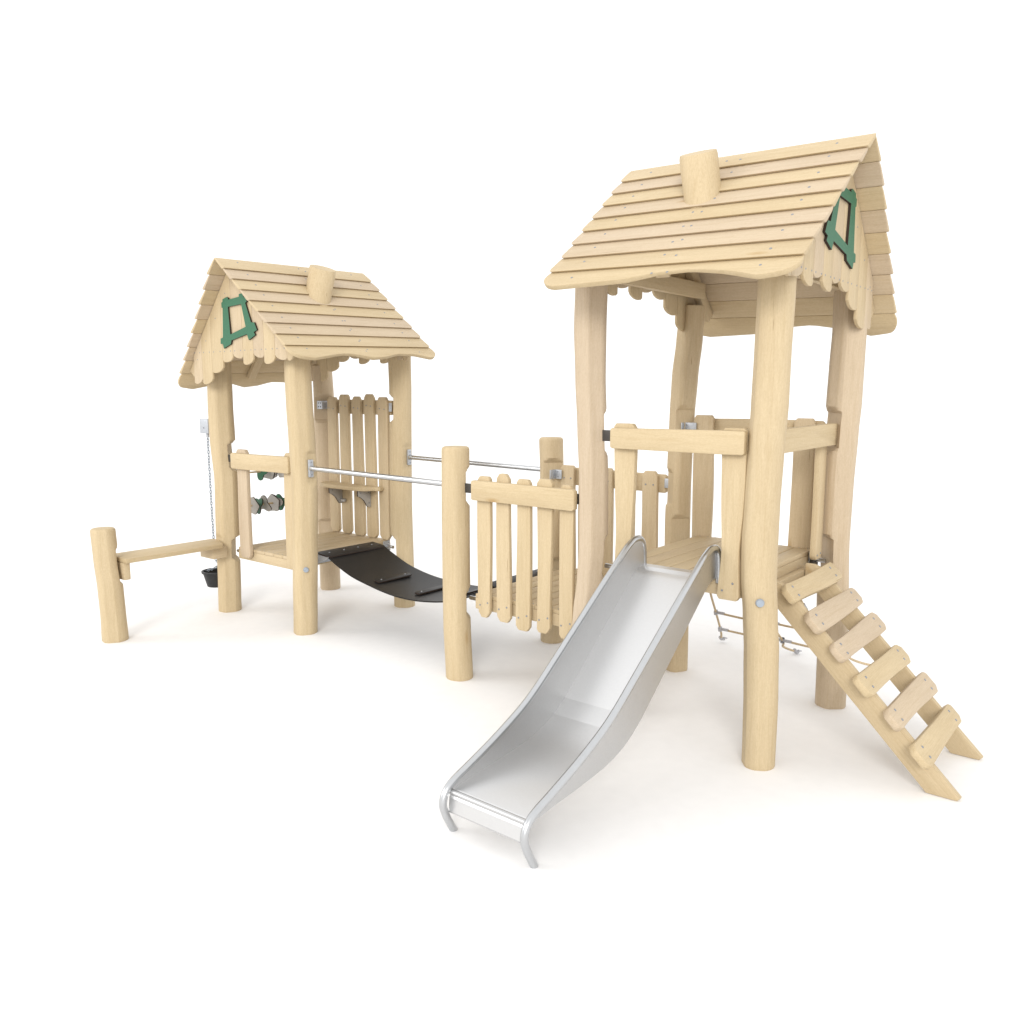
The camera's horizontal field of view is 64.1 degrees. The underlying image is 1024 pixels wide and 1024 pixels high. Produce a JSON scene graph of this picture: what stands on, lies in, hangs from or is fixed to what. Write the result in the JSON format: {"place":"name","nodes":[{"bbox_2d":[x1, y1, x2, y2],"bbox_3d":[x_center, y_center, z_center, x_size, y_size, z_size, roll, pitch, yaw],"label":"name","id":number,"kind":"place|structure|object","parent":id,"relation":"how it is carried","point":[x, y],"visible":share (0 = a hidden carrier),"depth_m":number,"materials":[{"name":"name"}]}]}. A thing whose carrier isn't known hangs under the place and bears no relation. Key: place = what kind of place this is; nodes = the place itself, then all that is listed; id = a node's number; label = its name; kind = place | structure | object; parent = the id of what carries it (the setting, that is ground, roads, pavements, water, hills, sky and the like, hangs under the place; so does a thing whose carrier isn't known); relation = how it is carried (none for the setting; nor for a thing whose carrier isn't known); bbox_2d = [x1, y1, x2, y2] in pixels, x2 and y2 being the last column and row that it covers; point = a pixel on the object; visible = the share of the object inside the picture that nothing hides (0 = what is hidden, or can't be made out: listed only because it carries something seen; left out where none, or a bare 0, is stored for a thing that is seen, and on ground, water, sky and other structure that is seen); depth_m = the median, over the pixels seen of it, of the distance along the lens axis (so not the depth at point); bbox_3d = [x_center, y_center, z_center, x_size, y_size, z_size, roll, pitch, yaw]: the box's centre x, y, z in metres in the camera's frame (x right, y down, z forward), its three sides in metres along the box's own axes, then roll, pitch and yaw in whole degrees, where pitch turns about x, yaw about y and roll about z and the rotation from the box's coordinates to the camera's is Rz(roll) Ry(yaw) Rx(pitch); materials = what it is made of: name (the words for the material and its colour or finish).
{"place":"outdoors","nodes":[
{"label":"outdoors","id":0,"kind":"place"},
{"bbox_2d":[90,527,226,642],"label":"balance beam","id":1,"kind":"structure","parent":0,"point":[111,567],"depth_m":5.88,"materials":[{"name":"beige wood"}]},
{"bbox_2d":[0,403,1023,1023],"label":"ground","id":2,"kind":"structure","parent":0,"point":[210,813],"depth_m":3.74,"materials":[{"name":"white"}]},
{"bbox_2d":[178,258,434,635],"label":"play tower","id":3,"kind":"structure","parent":2,"relation":"on","point":[297,330],"depth_m":6.43,"materials":[{"name":"wood"}]},
{"bbox_2d":[199,419,217,587],"bbox_3d":[-2.456,-0.070,6.729,0.251,1.384,0.248,7,11,38],"label":"chain bucket","id":4,"kind":"object","parent":3,"relation":"hanging from","point":[210,576],"visible":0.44,"depth_m":6.72,"materials":[{"name":"metal"}]},
{"bbox_2d":[250,471,284,514],"bbox_3d":[-2.014,-0.221,7.022,0.161,0.436,0.830,7,11,38],"label":"disc game","id":5,"kind":"object","parent":3,"relation":"attached to","point":[272,502],"visible":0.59,"depth_m":6.92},
{"bbox_2d":[318,542,537,602],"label":"sagging bridge","id":6,"kind":"structure","parent":3,"relation":"attached to","point":[379,567],"depth_m":6.22,"materials":[{"name":"black rubber"}]},
{"bbox_2d":[441,437,667,681],"bbox_3d":[0.313,0.301,5.202,1.079,1.475,1.186,7,11,38],"label":"picket landing","id":7,"kind":"object","parent":2,"relation":"on","point":[544,598],"visible":0.88,"depth_m":4.90,"materials":[{"name":"wood"}]},
{"bbox_2d":[308,459,441,485],"bbox_3d":[-0.930,-0.245,5.487,1.366,0.143,0.044,7,11,38],"label":"handrail","id":8,"kind":"object","parent":7,"relation":"attached to","point":[311,468],"visible":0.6,"depth_m":5.47,"materials":[{"name":"metal"}]},
{"bbox_2d":[407,449,539,471],"bbox_3d":[-0.309,-0.377,6.261,1.384,0.145,0.044,7,11,38],"label":"handrail","id":9,"kind":"object","parent":7,"relation":"attached to","point":[410,457],"visible":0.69,"depth_m":6.16,"materials":[{"name":"metal"}]},
{"bbox_2d":[439,535,720,868],"bbox_3d":[0.366,0.739,3.653,0.454,1.076,1.487,8,11,42],"label":"slide","id":10,"kind":"object","parent":2,"relation":"on","point":[569,725],"visible":0.99,"depth_m":3.68,"materials":[{"name":"metal"}]},
{"bbox_2d":[777,562,982,800],"bbox_3d":[1.782,0.774,4.054,0.952,0.872,0.738,7,11,38],"label":"tread ladder","id":11,"kind":"object","parent":2,"relation":"on","point":[919,755],"visible":0.97,"depth_m":3.95,"materials":[{"name":"wood"}]},
{"bbox_2d":[0,0,1023,410],"label":"sky","id":12,"kind":"structure","parent":0,"point":[448,155],"materials":[{"name":"white"}]},
{"bbox_2d":[544,133,896,770],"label":"play tower","id":13,"kind":"structure","parent":0,"point":[770,249],"depth_m":4.09,"materials":[{"name":"wood"}]},
{"bbox_2d":[709,593,869,665],"bbox_3d":[1.748,0.598,5.285,1.103,0.864,0.868,7,11,38],"label":"rope net","id":14,"kind":"object","parent":13,"relation":"hanging from","point":[783,640],"visible":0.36,"depth_m":5.56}
]}

